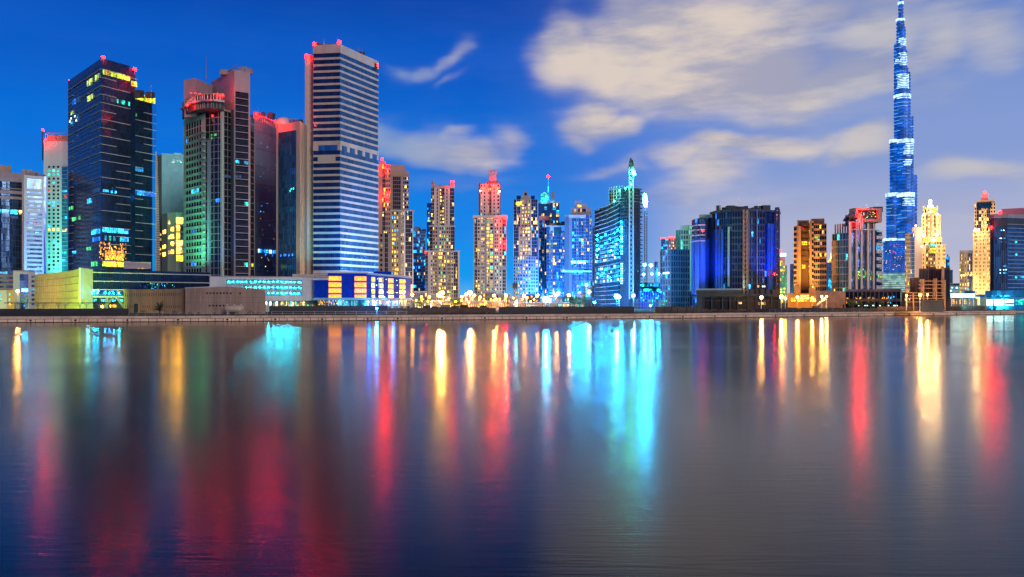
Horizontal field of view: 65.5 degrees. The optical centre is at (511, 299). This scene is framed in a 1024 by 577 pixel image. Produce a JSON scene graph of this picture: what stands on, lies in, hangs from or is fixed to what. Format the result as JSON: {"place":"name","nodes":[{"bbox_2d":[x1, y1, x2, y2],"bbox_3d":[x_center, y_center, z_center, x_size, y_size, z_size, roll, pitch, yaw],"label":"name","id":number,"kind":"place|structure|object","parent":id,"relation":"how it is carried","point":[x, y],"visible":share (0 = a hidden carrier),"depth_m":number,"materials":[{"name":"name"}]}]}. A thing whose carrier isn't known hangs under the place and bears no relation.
{"place":"outdoors","nodes":[
{"label":"outdoors","id":0,"kind":"place"},
{"bbox_2d":[0,270,12,289],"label":"office block","id":1,"kind":"structure","parent":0,"point":[6,279],"depth_m":400.95,"materials":[{"name":"grey glass"}]},
{"bbox_2d":[0,290,13,308],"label":"house","id":2,"kind":"structure","parent":0,"point":[6,299],"depth_m":345.73,"materials":[{"name":"yellow stone"}]},
{"bbox_2d":[0,165,21,270],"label":"office tower","id":3,"kind":"structure","parent":0,"point":[10,221],"depth_m":504.32,"materials":[{"name":"grey glass"}]},
{"bbox_2d":[22,169,45,274],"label":"office tower","id":4,"kind":"structure","parent":0,"point":[33,221],"depth_m":480.53,"materials":[{"name":"silver metal"}]},
{"bbox_2d":[42,129,67,273],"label":"office tower","id":5,"kind":"structure","parent":0,"point":[55,160],"depth_m":560.00,"materials":[{"name":"teal glass"}]},
{"bbox_2d":[67,56,155,270],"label":"office tower","id":6,"kind":"structure","parent":0,"point":[111,194],"depth_m":445.18,"materials":[{"name":"glass"}]},
{"bbox_2d":[68,96,155,260],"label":"window","id":7,"kind":"structure","parent":6,"relation":"in","point":[120,253],"depth_m":437.26,"materials":[{"name":"yellow"}]},
{"bbox_2d":[161,212,183,271],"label":"apartment block","id":8,"kind":"structure","parent":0,"point":[172,241],"depth_m":498.78,"materials":[{"name":"grey"}]},
{"bbox_2d":[162,153,183,213],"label":"office tower","id":9,"kind":"structure","parent":0,"point":[172,183],"depth_m":639.81,"materials":[{"name":"teal glass"}]},
{"bbox_2d":[124,286,264,313],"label":"warehouse","id":10,"kind":"structure","parent":0,"point":[206,300],"depth_m":285.28,"materials":[{"name":"brown metal"}]},
{"bbox_2d":[133,303,139,312],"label":"doorway","id":11,"kind":"structure","parent":10,"relation":"in","point":[136,306],"depth_m":307.50,"materials":[{"name":"black metal"}]},
{"bbox_2d":[125,292,180,307],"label":"slit windows","id":12,"kind":"structure","parent":10,"relation":"in","point":[180,292],"depth_m":300.74,"materials":[{"name":"black glass"}]},
{"bbox_2d":[180,64,254,275],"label":"office tower","id":13,"kind":"structure","parent":0,"point":[219,181],"depth_m":442.54,"materials":[{"name":"grey concrete"}]},
{"bbox_2d":[186,115,247,271],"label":"window","id":14,"kind":"structure","parent":13,"relation":"in","point":[246,162],"depth_m":454.01,"materials":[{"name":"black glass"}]},
{"bbox_2d":[250,111,276,275],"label":"office tower","id":15,"kind":"structure","parent":0,"point":[265,196],"depth_m":550.63,"materials":[{"name":"glass"}]},
{"bbox_2d":[305,39,378,273],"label":"office tower","id":16,"kind":"structure","parent":0,"point":[341,102],"depth_m":456.76,"materials":[{"name":"grey glass"}]},
{"bbox_2d":[378,158,390,270],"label":"apartment tower","id":17,"kind":"structure","parent":0,"point":[384,247],"depth_m":578.92,"materials":[{"name":"brown concrete"}]},
{"bbox_2d":[390,165,413,305],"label":"apartment tower","id":18,"kind":"structure","parent":0,"point":[401,222],"depth_m":660.66,"materials":[{"name":"beige glass"}]},
{"bbox_2d":[413,227,425,290],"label":"apartment tower","id":19,"kind":"structure","parent":0,"point":[418,259],"depth_m":999.76,"materials":[{"name":"blue glass"}]},
{"bbox_2d":[412,291,426,306],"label":"house","id":20,"kind":"structure","parent":0,"point":[417,295],"depth_m":519.71,"materials":[{"name":"beige stone"}]},
{"bbox_2d":[427,293,436,300],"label":"house","id":21,"kind":"structure","parent":0,"point":[432,297],"depth_m":499.70,"materials":[{"name":"beige stone"}]},
{"bbox_2d":[424,181,459,297],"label":"apartment tower","id":22,"kind":"structure","parent":0,"point":[441,264],"depth_m":742.13,"materials":[{"name":"beige concrete"}]},
{"bbox_2d":[436,296,449,300],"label":"house","id":23,"kind":"structure","parent":0,"point":[440,298],"depth_m":469.63,"materials":[{"name":"beige stone"}]},
{"bbox_2d":[462,295,473,300],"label":"house","id":24,"kind":"structure","parent":0,"point":[469,298],"depth_m":499.77,"materials":[{"name":"beige stone"}]},
{"bbox_2d":[472,293,483,300],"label":"house","id":25,"kind":"structure","parent":0,"point":[477,296],"depth_m":539.75,"materials":[{"name":"beige stone"}]},
{"bbox_2d":[473,170,506,292],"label":"apartment tower","id":26,"kind":"structure","parent":0,"point":[489,247],"depth_m":759.75,"materials":[{"name":"beige concrete"}]},
{"bbox_2d":[478,188,497,292],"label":"window","id":27,"kind":"structure","parent":26,"relation":"in","point":[481,188],"depth_m":760.14,"materials":[{"name":"yellow glass"}]},
{"bbox_2d":[483,291,496,300],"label":"house","id":28,"kind":"structure","parent":0,"point":[488,296],"depth_m":559.69,"materials":[{"name":"beige stone"}]},
{"bbox_2d":[0,300,1002,316],"bbox_3d":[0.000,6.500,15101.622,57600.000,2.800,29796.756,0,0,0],"label":"ground","id":29,"kind":"structure","parent":0,"point":[635,310],"depth_m":294.47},
{"bbox_2d":[13,270,34,308],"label":"office block","id":30,"kind":"structure","parent":29,"relation":"on","point":[23,282],"depth_m":384.82,"materials":[{"name":"grey concrete"}]},
{"bbox_2d":[12,312,92,315],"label":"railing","id":31,"kind":"object","parent":29,"relation":"on","point":[62,312],"visible":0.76,"depth_m":243.98,"materials":[{"name":"black metal"}]},
{"bbox_2d":[12,303,101,308],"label":"covered walkway","id":32,"kind":"structure","parent":29,"relation":"on","point":[56,303],"depth_m":255.34,"materials":[{"name":"black metal"}]},
{"bbox_2d":[34,268,92,308],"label":"podium","id":33,"kind":"object","parent":29,"relation":"on","point":[71,289],"visible":0.84,"depth_m":332.96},
{"bbox_2d":[0,308,128,315],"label":"hoarding","id":34,"kind":"object","parent":29,"relation":"on","point":[27,311],"visible":0.73,"depth_m":249.33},
{"bbox_2d":[93,269,210,308],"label":"podium","id":35,"kind":"object","parent":29,"relation":"on","point":[110,287],"visible":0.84,"depth_m":336.79,"materials":[{"name":"grey glass"}]},
{"bbox_2d":[124,262,150,268],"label":"plant room","id":36,"kind":"object","parent":35,"relation":"on","point":[137,265],"visible":1,"depth_m":345.02,"materials":[{"name":"grey"}]},
{"bbox_2d":[152,301,165,314],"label":"palm tree","id":37,"kind":"object","parent":29,"relation":"on","point":[159,307],"visible":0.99,"depth_m":261.53,"materials":[{"name":"green plant"}]},
{"bbox_2d":[156,155,161,270],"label":"screen tower","id":38,"kind":"structure","parent":29,"relation":"on","point":[158,212],"depth_m":520.00,"materials":[{"name":"grey"}]},
{"bbox_2d":[225,304,243,313],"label":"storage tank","id":39,"kind":"object","parent":29,"relation":"on","point":[234,308],"visible":0.98,"depth_m":275.13,"materials":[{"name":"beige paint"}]},
{"bbox_2d":[209,276,316,311],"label":"office block","id":40,"kind":"structure","parent":29,"relation":"on","point":[287,291],"depth_m":333.87,"materials":[{"name":"grey concrete"}]},
{"bbox_2d":[273,281,312,305],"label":"window","id":41,"kind":"structure","parent":40,"relation":"in","point":[296,282],"depth_m":335.91,"materials":[{"name":"teal glass"}]},
{"bbox_2d":[276,115,306,276],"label":"office tower","id":42,"kind":"structure","parent":29,"relation":"on","point":[291,198],"depth_m":449.97,"materials":[{"name":"blue glass"}]},
{"bbox_2d":[282,311,366,314],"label":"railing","id":43,"kind":"object","parent":29,"relation":"on","point":[314,313],"visible":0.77,"depth_m":260.94,"materials":[{"name":"black metal"}]},
{"bbox_2d":[269,306,387,314],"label":"hoarding","id":44,"kind":"object","parent":29,"relation":"on","point":[287,310],"visible":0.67,"depth_m":270.96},
{"bbox_2d":[292,271,412,307],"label":"podium","id":45,"kind":"object","parent":29,"relation":"on","point":[358,288],"visible":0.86,"depth_m":334.22,"materials":[{"name":"blue concrete"}]},
{"bbox_2d":[318,285,376,304],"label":"window","id":46,"kind":"structure","parent":45,"relation":"in","point":[331,303],"depth_m":332.97,"materials":[{"name":"glass"}]},
{"bbox_2d":[413,299,426,307],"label":"tree","id":47,"kind":"object","parent":29,"relation":"on","point":[419,303],"visible":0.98,"depth_m":409.13,"materials":[{"name":"yellow plant"}]},
{"bbox_2d":[415,301,459,307],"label":"arcade","id":48,"kind":"object","parent":29,"relation":"on","point":[434,303],"visible":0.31,"depth_m":429.60,"materials":[{"name":"beige stone"}]},
{"bbox_2d":[388,307,495,313],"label":"hoarding","id":49,"kind":"object","parent":29,"relation":"on","point":[417,310],"visible":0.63,"depth_m":282.50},
{"bbox_2d":[462,301,506,308],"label":"arcade","id":50,"kind":"object","parent":29,"relation":"on","point":[494,304],"visible":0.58,"depth_m":429.74,"materials":[{"name":"orange stone"}]},
{"bbox_2d":[0,310,1005,316],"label":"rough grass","id":51,"kind":"structure","parent":29,"relation":"on","point":[456,313],"depth_m":271.96,"materials":[{"name":"green plant"}]},
{"bbox_2d":[0,310,1015,322],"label":"quay wall","id":52,"kind":"structure","parent":29,"relation":"on","point":[36,319],"depth_m":269.74,"materials":[{"name":"brown"}]},
{"bbox_2d":[515,302,583,306],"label":"low building","id":53,"kind":"structure","parent":29,"relation":"on","point":[553,304],"depth_m":429.56,"materials":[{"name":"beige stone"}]},
{"bbox_2d":[546,221,564,297],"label":"apartment tower","id":54,"kind":"structure","parent":29,"relation":"on","point":[555,256],"depth_m":860.07,"materials":[{"name":"blue glass"}]},
{"bbox_2d":[554,227,560,235],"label":"crown window","id":55,"kind":"structure","parent":54,"relation":"in","point":[557,230],"depth_m":858.83,"materials":[{"name":"teal glass"}]},
{"bbox_2d":[555,296,573,301],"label":"house","id":56,"kind":"structure","parent":29,"relation":"on","point":[564,298],"depth_m":559.72,"materials":[{"name":"blue"}]},
{"bbox_2d":[572,260,592,294],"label":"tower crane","id":57,"kind":"object","parent":56,"relation":"on","point":[574,263],"visible":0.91,"depth_m":559.09,"materials":[{"name":"blue metal"}]},
{"bbox_2d":[499,306,633,313],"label":"hoarding","id":58,"kind":"object","parent":29,"relation":"on","point":[568,309],"visible":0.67,"depth_m":293.65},
{"bbox_2d":[565,200,591,295],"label":"apartment tower","id":59,"kind":"structure","parent":29,"relation":"on","point":[578,233],"depth_m":840.20,"materials":[{"name":"blue glass"}]},
{"bbox_2d":[573,293,583,301],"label":"house","id":60,"kind":"structure","parent":29,"relation":"on","point":[580,295],"depth_m":519.71,"materials":[{"name":"blue"}]},
{"bbox_2d":[561,269,591,295],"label":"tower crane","id":61,"kind":"object","parent":60,"relation":"on","point":[585,271],"visible":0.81,"depth_m":518.99,"materials":[{"name":"teal metal"}]},
{"bbox_2d":[584,295,590,306],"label":"guard hut","id":62,"kind":"object","parent":29,"relation":"on","point":[587,299],"visible":0.96,"depth_m":420.05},
{"bbox_2d":[581,280,594,305],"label":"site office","id":63,"kind":"structure","parent":29,"relation":"on","point":[591,284],"depth_m":500.24,"materials":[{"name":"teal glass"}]},
{"bbox_2d":[594,185,642,307],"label":"skyscraper","id":64,"kind":"structure","parent":29,"relation":"on","point":[611,263],"depth_m":471.37,"materials":[{"name":"teal glass"}]},
{"bbox_2d":[600,195,640,290],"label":"window","id":65,"kind":"structure","parent":64,"relation":"in","point":[638,195],"depth_m":470.26,"materials":[{"name":"teal glass"}]},
{"bbox_2d":[629,158,635,298],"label":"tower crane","id":66,"kind":"object","parent":64,"relation":"attached to","point":[631,166],"visible":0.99,"depth_m":462.74,"materials":[{"name":"grey metal"}]},
{"bbox_2d":[635,299,667,309],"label":"building","id":67,"kind":"structure","parent":29,"relation":"on","point":[639,302],"depth_m":400.06,"materials":[{"name":"blue"}]},
{"bbox_2d":[654,262,657,282],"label":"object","id":68,"kind":"object","parent":29,"relation":"on","point":[655,272],"visible":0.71,"depth_m":504.10,"materials":[{"name":"blue glass"}]},
{"bbox_2d":[654,307,663,312],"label":"site container","id":69,"kind":"object","parent":29,"relation":"on","point":[659,309],"visible":0.87,"depth_m":304.48,"materials":[{"name":"brown paint"}]},
{"bbox_2d":[638,283,691,307],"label":"building","id":70,"kind":"structure","parent":29,"relation":"on","point":[649,291],"depth_m":472.04,"materials":[{"name":"blue glass"}]},
{"bbox_2d":[660,249,689,306],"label":"building","id":71,"kind":"structure","parent":29,"relation":"on","point":[675,276],"depth_m":462.87,"materials":[{"name":"blue glass"}]},
{"bbox_2d":[677,307,685,312],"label":"site container","id":72,"kind":"object","parent":29,"relation":"on","point":[681,309],"visible":0.82,"depth_m":304.48,"materials":[{"name":"grey metal"}]},
{"bbox_2d":[696,284,779,309],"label":"low building","id":73,"kind":"structure","parent":29,"relation":"on","point":[726,299],"depth_m":391.26,"materials":[{"name":"black concrete"}]},
{"bbox_2d":[743,209,747,293],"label":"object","id":74,"kind":"object","parent":73,"relation":"on","point":[746,249],"visible":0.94,"depth_m":400.18,"materials":[{"name":"metal"}]},
{"bbox_2d":[752,308,874,311],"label":"hoarding","id":75,"kind":"object","parent":29,"relation":"on","point":[784,310],"visible":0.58,"depth_m":339.06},
{"bbox_2d":[769,309,890,311],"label":"railing","id":76,"kind":"object","parent":29,"relation":"on","point":[859,310],"visible":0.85,"depth_m":329.49,"materials":[{"name":"brown metal"}]},
{"bbox_2d":[815,291,845,307],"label":"podium","id":77,"kind":"object","parent":29,"relation":"on","point":[835,299],"visible":0.79,"depth_m":409.66,"materials":[{"name":"brown stone"}]},
{"bbox_2d":[845,289,900,308],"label":"podium","id":78,"kind":"object","parent":29,"relation":"on","point":[890,297],"visible":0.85,"depth_m":411.51,"materials":[{"name":"black glass"}]},
{"bbox_2d":[882,0,917,291],"bbox_3d":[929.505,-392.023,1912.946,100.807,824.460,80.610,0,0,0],"label":"supertall tower","id":79,"kind":"structure","parent":29,"relation":"on","point":[901,208],"depth_m":1907.53,"materials":[{"name":"blue glass"}]},
{"bbox_2d":[905,225,921,291],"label":"apartment tower","id":80,"kind":"structure","parent":29,"relation":"on","point":[913,253],"depth_m":700.72,"materials":[{"name":"beige concrete"}]},
{"bbox_2d":[901,266,949,310],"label":"building","id":81,"kind":"structure","parent":29,"relation":"on","point":[933,283],"depth_m":373.79,"materials":[{"name":"brown stone"}]},
{"bbox_2d":[877,306,985,310],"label":"hoarding","id":82,"kind":"object","parent":29,"relation":"on","point":[898,308],"visible":0.62,"depth_m":367.15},
{"bbox_2d":[922,300,943,311],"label":"site office","id":83,"kind":"structure","parent":29,"relation":"on","point":[932,305],"depth_m":329.79,"materials":[{"name":"orange stone"}]},
{"bbox_2d":[921,200,945,268],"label":"hotel tower","id":84,"kind":"structure","parent":29,"relation":"on","point":[933,250],"depth_m":702.43,"materials":[{"name":"yellow concrete"}]},
{"bbox_2d":[950,294,974,305],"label":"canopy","id":85,"kind":"object","parent":29,"relation":"on","point":[962,296],"visible":0.88,"depth_m":393.70,"materials":[{"name":"grey"}]},
{"bbox_2d":[950,290,1023,309],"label":"station","id":86,"kind":"object","parent":29,"relation":"on","point":[1006,299],"visible":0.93,"depth_m":404.85,"materials":[{"name":"blue glass"}]},
{"bbox_2d":[994,299,1002,305],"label":"window","id":87,"kind":"structure","parent":86,"relation":"in","point":[997,302],"depth_m":405.49,"materials":[{"name":"grey glass"}]},
{"bbox_2d":[989,208,1023,290],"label":"office tower","id":88,"kind":"structure","parent":29,"relation":"on","point":[1006,227],"depth_m":439.80,"materials":[{"name":"blue glass"}]},
{"bbox_2d":[496,292,509,306],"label":"house","id":89,"kind":"structure","parent":0,"point":[501,296],"depth_m":519.68,"materials":[{"name":"beige stone"}]},
{"bbox_2d":[0,310,1023,576],"bbox_3d":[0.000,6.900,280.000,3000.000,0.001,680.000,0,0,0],"label":"water","id":90,"kind":"structure","parent":0,"point":[864,446],"depth_m":36.93,"materials":[{"name":"blue liquid"}]},
{"bbox_2d":[0,0,1023,299],"label":"sky","id":91,"kind":"structure","parent":0,"point":[788,105],"materials":[{"name":"blue"}]},
{"bbox_2d":[509,296,525,306],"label":"house","id":92,"kind":"structure","parent":0,"point":[513,300],"depth_m":499.68,"materials":[{"name":"grey"}]},
{"bbox_2d":[513,191,537,295],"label":"apartment tower","id":93,"kind":"structure","parent":0,"point":[525,242],"depth_m":779.66,"materials":[{"name":"blue glass"}]},
{"bbox_2d":[516,200,535,295],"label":"window","id":94,"kind":"structure","parent":93,"relation":"in","point":[519,203],"depth_m":779.88,"materials":[{"name":"yellow"}]},
{"bbox_2d":[525,294,539,301],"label":"house","id":95,"kind":"structure","parent":0,"point":[531,297],"depth_m":559.69,"materials":[{"name":"grey"}]},
{"bbox_2d":[538,216,549,297],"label":"apartment tower","id":96,"kind":"structure","parent":0,"point":[543,221],"depth_m":900.04,"materials":[{"name":"blue glass"}]},
{"bbox_2d":[538,175,558,222],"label":"office tower","id":97,"kind":"structure","parent":0,"point":[547,207],"depth_m":1399.94,"materials":[{"name":"blue glass"}]},
{"bbox_2d":[592,225,594,303],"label":"office tower","id":98,"kind":"structure","parent":0,"point":[593,257],"depth_m":1000.26,"materials":[{"name":"blue glass"}]},
{"bbox_2d":[394,309,888,314],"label":"fence","id":99,"kind":"object","parent":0,"point":[727,311],"visible":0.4,"depth_m":308.37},
{"bbox_2d":[643,193,646,282],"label":"tower crane","id":100,"kind":"object","parent":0,"point":[645,200],"visible":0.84,"depth_m":698.76,"materials":[{"name":"grey metal"}]},
{"bbox_2d":[661,237,675,249],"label":"apartment tower","id":101,"kind":"structure","parent":0,"point":[668,243],"depth_m":1903.15,"materials":[{"name":"blue glass"}]},
{"bbox_2d":[676,225,691,290],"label":"unfinished block","id":102,"kind":"structure","parent":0,"point":[683,237],"depth_m":558.50,"materials":[{"name":"teal glass"}]},
{"bbox_2d":[700,309,753,311],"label":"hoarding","id":103,"kind":"object","parent":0,"point":[738,310],"visible":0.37,"depth_m":318.92,"materials":[{"name":"black"}]},
{"bbox_2d":[690,197,780,305],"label":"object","id":104,"kind":"structure","parent":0,"point":[717,250],"depth_m":417.57,"materials":[{"name":"glass"}]},
{"bbox_2d":[780,250,786,302],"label":"office tower","id":105,"kind":"structure","parent":0,"point":[783,279],"depth_m":1299.68,"materials":[{"name":"yellow metal"}]},
{"bbox_2d":[790,264,793,292],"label":"office tower","id":106,"kind":"structure","parent":0,"point":[791,278],"depth_m":1499.87,"materials":[{"name":"blue glass"}]},
{"bbox_2d":[788,218,826,307],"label":"apartment tower","id":107,"kind":"structure","parent":0,"point":[810,258],"depth_m":471.11,"materials":[{"name":"yellow concrete"}]},
{"bbox_2d":[827,255,831,290],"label":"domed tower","id":108,"kind":"structure","parent":0,"point":[829,275],"depth_m":1400.16,"materials":[{"name":"blue glass"}]},
{"bbox_2d":[832,206,883,290],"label":"office tower","id":109,"kind":"structure","parent":0,"point":[857,255],"depth_m":460.50,"materials":[{"name":"silver metal"}]},
{"bbox_2d":[858,211,875,279],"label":"window","id":110,"kind":"structure","parent":109,"relation":"in","point":[869,211],"depth_m":460.04,"materials":[{"name":"red"}]},
{"bbox_2d":[946,254,952,282],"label":"apartment tower","id":111,"kind":"structure","parent":0,"point":[948,265],"depth_m":1600.90,"materials":[{"name":"blue glass"}]},
{"bbox_2d":[950,283,959,298],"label":"block","id":112,"kind":"structure","parent":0,"point":[954,286],"depth_m":899.63,"materials":[{"name":"teal glass"}]},
{"bbox_2d":[960,250,972,298],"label":"apartment tower","id":113,"kind":"structure","parent":0,"point":[966,270],"depth_m":799.75,"materials":[{"name":"beige glass"}]},
{"bbox_2d":[973,191,995,304],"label":"apartment tower","id":114,"kind":"structure","parent":0,"point":[984,207],"depth_m":742.18,"materials":[{"name":"yellow concrete"}]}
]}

